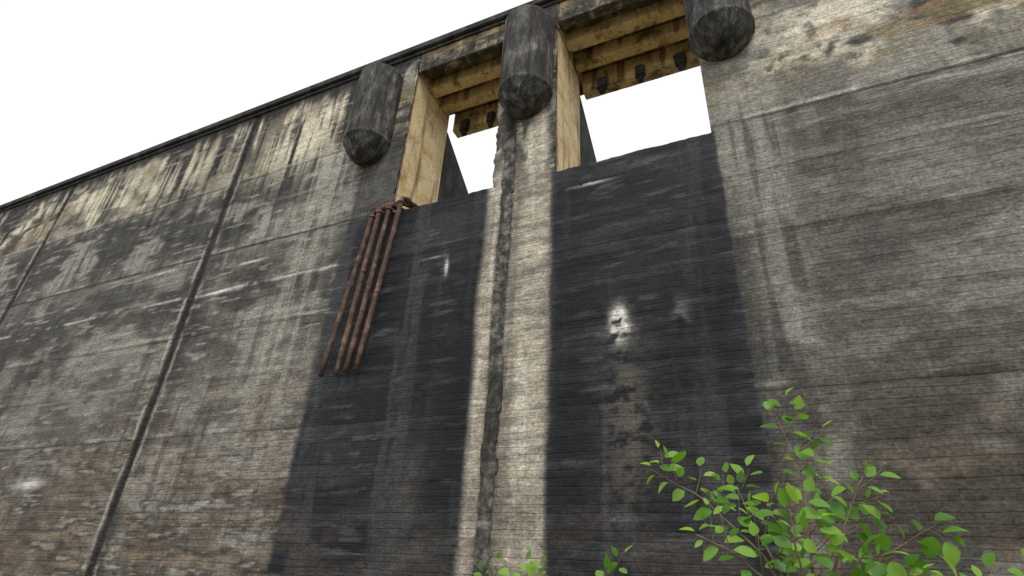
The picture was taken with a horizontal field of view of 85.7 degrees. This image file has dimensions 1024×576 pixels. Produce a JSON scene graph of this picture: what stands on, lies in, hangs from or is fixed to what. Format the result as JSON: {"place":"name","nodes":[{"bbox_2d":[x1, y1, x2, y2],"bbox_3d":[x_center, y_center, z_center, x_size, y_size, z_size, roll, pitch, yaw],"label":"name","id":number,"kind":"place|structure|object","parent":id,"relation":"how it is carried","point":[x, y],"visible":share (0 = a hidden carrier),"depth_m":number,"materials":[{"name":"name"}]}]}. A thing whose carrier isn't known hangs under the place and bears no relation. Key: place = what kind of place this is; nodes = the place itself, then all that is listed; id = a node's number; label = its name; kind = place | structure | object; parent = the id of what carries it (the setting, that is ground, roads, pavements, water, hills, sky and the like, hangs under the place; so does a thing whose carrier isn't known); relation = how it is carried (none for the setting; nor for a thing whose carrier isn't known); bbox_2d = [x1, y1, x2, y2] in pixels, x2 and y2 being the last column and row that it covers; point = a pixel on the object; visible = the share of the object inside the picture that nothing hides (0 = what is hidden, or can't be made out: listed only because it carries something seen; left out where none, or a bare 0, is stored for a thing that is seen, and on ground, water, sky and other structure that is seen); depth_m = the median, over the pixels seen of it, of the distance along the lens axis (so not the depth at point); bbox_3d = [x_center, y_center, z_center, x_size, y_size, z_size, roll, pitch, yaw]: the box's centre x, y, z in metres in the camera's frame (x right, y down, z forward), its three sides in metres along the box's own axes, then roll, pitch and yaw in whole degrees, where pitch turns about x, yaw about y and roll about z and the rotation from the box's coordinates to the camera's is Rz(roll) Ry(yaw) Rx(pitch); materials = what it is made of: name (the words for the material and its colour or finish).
{"place":"outdoors","nodes":[
{"label":"outdoors","id":0,"kind":"place"},
{"bbox_2d":[0,0,565,212],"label":"coping lip","id":1,"kind":"object","parent":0,"point":[451,41],"visible":0.42,"depth_m":21.32,"materials":[{"name":"black concrete"}]},
{"bbox_2d":[0,0,710,204],"label":"sky","id":2,"kind":"structure","parent":0,"point":[86,85],"materials":[{"name":"white"}]},
{"bbox_2d":[343,203,403,372],"bbox_3d":[-3.415,-0.147,14.518,1.026,5.043,0.400,13,-30,-18],"label":"rusty pipe","id":3,"kind":"object","parent":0,"point":[390,208],"visible":0.88,"depth_m":14.27,"materials":[{"name":"metal"}]},
{"bbox_2d":[371,201,412,211],"bbox_3d":[-2.940,-2.151,15.961,2.213,0.255,0.684,13,-30,-17],"label":"rusty header pipe","id":4,"kind":"object","parent":3,"relation":"attached to","point":[395,202],"visible":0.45,"depth_m":15.69,"materials":[{"name":"metal"}]},
{"bbox_2d":[333,204,388,375],"bbox_3d":[-3.865,-0.145,14.447,0.665,5.041,0.213,-2,-29,9],"label":"rusty pipe","id":5,"kind":"object","parent":4,"relation":"attached to","point":[379,212],"visible":0.86,"depth_m":14.32,"materials":[{"name":"metal"}]},
{"bbox_2d":[318,207,378,376],"bbox_3d":[-4.212,-0.046,14.620,0.898,4.964,0.194,-10,-31,22],"label":"rusty pipe","id":6,"kind":"object","parent":5,"relation":"attached to","point":[372,216],"visible":0.88,"depth_m":14.48,"materials":[{"name":"metal"}]},
{"bbox_2d":[353,196,417,371],"bbox_3d":[-3.056,-0.229,14.436,1.151,5.182,0.485,18,-32,-25],"label":"rusty pipe","id":7,"kind":"object","parent":4,"relation":"attached to","point":[402,200],"visible":0.97,"depth_m":14.16,"materials":[{"name":"metal"}]},
{"bbox_2d":[461,3,685,186],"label":"concrete dam wall","id":8,"kind":"structure","parent":0,"point":[547,140],"depth_m":15.12,"materials":[{"name":"beige concrete"}]},
{"bbox_2d":[419,30,503,78],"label":"fascia","id":9,"kind":"structure","parent":8,"relation":"attached to","point":[472,51],"depth_m":17.89,"materials":[{"name":"wood"}]},
{"bbox_2d":[459,118,469,131],"bbox_3d":[-1.688,-5.807,19.744,0.401,0.535,0.218,-10,-31,22],"label":"beam bracket","id":10,"kind":"object","parent":8,"relation":"attached to","point":[464,124],"visible":0.95,"depth_m":19.65,"materials":[{"name":"metal"}]},
{"bbox_2d":[430,57,501,97],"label":"deck beam","id":11,"kind":"structure","parent":8,"relation":"attached to","point":[468,77],"depth_m":18.51,"materials":[{"name":"wood"}]},
{"bbox_2d":[442,79,499,114],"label":"deck beam","id":12,"kind":"structure","parent":8,"relation":"attached to","point":[473,97],"depth_m":19.23,"materials":[{"name":"wood"}]},
{"bbox_2d":[453,101,498,137],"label":"deck beam","id":13,"kind":"structure","parent":8,"relation":"attached to","point":[477,117],"depth_m":19.89,"materials":[{"name":"wood"}]},
{"bbox_2d":[422,24,504,114],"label":"deck slab","id":14,"kind":"structure","parent":13,"relation":"on","point":[462,42],"depth_m":18.52,"materials":[{"name":"brown wood"}]},
{"bbox_2d":[486,111,495,123],"bbox_3d":[-0.739,-5.962,19.342,0.326,0.530,0.231,-10,-31,22],"label":"beam bracket","id":15,"kind":"object","parent":8,"relation":"on","point":[491,116],"visible":0.98,"depth_m":19.23,"materials":[{"name":"metal"}]},
{"bbox_2d":[498,5,553,119],"bbox_3d":[0.430,-6.327,15.803,1.520,3.690,1.525,-10,-31,22],"label":"pier nose","id":16,"kind":"object","parent":8,"relation":"attached to","point":[525,84],"visible":0.94,"depth_m":15.07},
{"bbox_2d":[558,0,644,29],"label":"fascia","id":17,"kind":"structure","parent":8,"relation":"attached to","point":[577,13],"depth_m":16.27,"materials":[{"name":"wood"}]},
{"bbox_2d":[597,76,606,90],"bbox_3d":[2.893,-6.588,17.816,0.359,0.541,0.231,-10,-31,22],"label":"beam bracket","id":18,"kind":"object","parent":8,"relation":"attached to","point":[601,82],"visible":0.97,"depth_m":17.70,"materials":[{"name":"metal"}]},
{"bbox_2d":[566,0,684,52],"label":"deck beam","id":19,"kind":"structure","parent":8,"relation":"attached to","point":[628,23],"depth_m":16.46,"materials":[{"name":"wood"}]},
{"bbox_2d":[574,17,687,72],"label":"deck beam","id":20,"kind":"structure","parent":8,"relation":"attached to","point":[642,42],"depth_m":17.07,"materials":[{"name":"wood"}]},
{"bbox_2d":[634,64,645,80],"bbox_3d":[4.021,-6.781,17.342,0.351,0.551,0.222,-10,-31,22],"label":"beam bracket","id":21,"kind":"object","parent":8,"relation":"on","point":[640,70],"visible":0.97,"depth_m":17.25,"materials":[{"name":"metal"}]},
{"bbox_2d":[583,41,699,99],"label":"deck beam","id":22,"kind":"structure","parent":8,"relation":"attached to","point":[657,64],"depth_m":17.67,"materials":[{"name":"wood"}]},
{"bbox_2d":[559,0,688,73],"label":"deck slab","id":23,"kind":"structure","parent":22,"relation":"on","point":[604,17],"depth_m":16.98,"materials":[{"name":"brown wood"}]},
{"bbox_2d":[673,51,686,67],"bbox_3d":[5.137,-6.984,16.881,0.381,0.523,0.209,-10,-31,22],"label":"beam bracket","id":24,"kind":"object","parent":8,"relation":"attached to","point":[680,58],"visible":0.98,"depth_m":16.77,"materials":[{"name":"metal"}]},
{"bbox_3d":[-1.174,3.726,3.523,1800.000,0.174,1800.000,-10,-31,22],"label":"ground","id":25,"kind":"structure","parent":0,"visible":0},
{"bbox_2d":[0,127,227,575],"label":"face","id":26,"kind":"object","parent":25,"relation":"on","point":[81,289],"visible":1,"depth_m":20.17},
{"bbox_2d":[9,58,449,574],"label":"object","id":27,"kind":"object","parent":25,"relation":"on","point":[419,176],"visible":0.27,"depth_m":18.03,"materials":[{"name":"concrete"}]},
{"bbox_2d":[0,0,553,209],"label":"coping","id":28,"kind":"object","parent":27,"relation":"on","point":[493,19],"visible":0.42,"depth_m":21.18,"materials":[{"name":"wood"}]},
{"bbox_2d":[343,62,402,166],"bbox_3d":[-4.467,-5.482,17.864,1.523,3.691,1.500,-10,-31,22],"label":"pier nose","id":29,"kind":"object","parent":27,"relation":"attached to","point":[367,137],"visible":0.88,"depth_m":17.16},
{"bbox_2d":[48,55,421,575],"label":"face","id":30,"kind":"object","parent":25,"relation":"on","point":[240,414],"visible":0.96,"depth_m":15.32},
{"bbox_2d":[323,133,785,575],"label":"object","id":31,"kind":"object","parent":30,"relation":"attached to","point":[624,347],"visible":0.97,"depth_m":11.20,"materials":[{"name":"concrete"}]},
{"bbox_2d":[437,132,467,201],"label":"buttress","id":32,"kind":"structure","parent":25,"relation":"on","point":[452,184],"depth_m":19.56,"materials":[{"name":"concrete"}]},
{"bbox_2d":[472,129,517,575],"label":"joint rib","id":33,"kind":"object","parent":25,"relation":"on","point":[489,468],"visible":0.99,"depth_m":11.72,"materials":[{"name":"concrete"}]},
{"bbox_2d":[473,546,631,575],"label":"alder sapling","id":34,"kind":"object","parent":25,"relation":"on","point":[530,568],"visible":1,"depth_m":2.10,"materials":[{"name":"green plant"}]},
{"bbox_2d":[579,93,596,164],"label":"buttress","id":35,"kind":"structure","parent":25,"relation":"on","point":[587,154],"depth_m":17.71,"materials":[{"name":"concrete"}]},
{"bbox_2d":[640,387,968,575],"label":"alder sapling","id":36,"kind":"object","parent":25,"relation":"on","point":[915,563],"visible":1,"depth_m":1.79,"materials":[{"name":"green plant"}]},
{"bbox_2d":[699,0,1023,575],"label":"face","id":37,"kind":"object","parent":25,"relation":"on","point":[869,155],"visible":0.91,"depth_m":9.65},
{"bbox_2d":[959,548,1023,575],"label":"alder sapling","id":38,"kind":"object","parent":25,"relation":"on","point":[987,559],"visible":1,"depth_m":1.60,"materials":[{"name":"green plant"}]},
{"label":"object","id":39,"kind":"object","parent":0,"visible":0},
{"bbox_2d":[683,0,754,61],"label":"pier nose","id":40,"kind":"object","parent":39,"relation":"attached to","point":[719,30],"visible":0.96,"depth_m":12.84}
]}

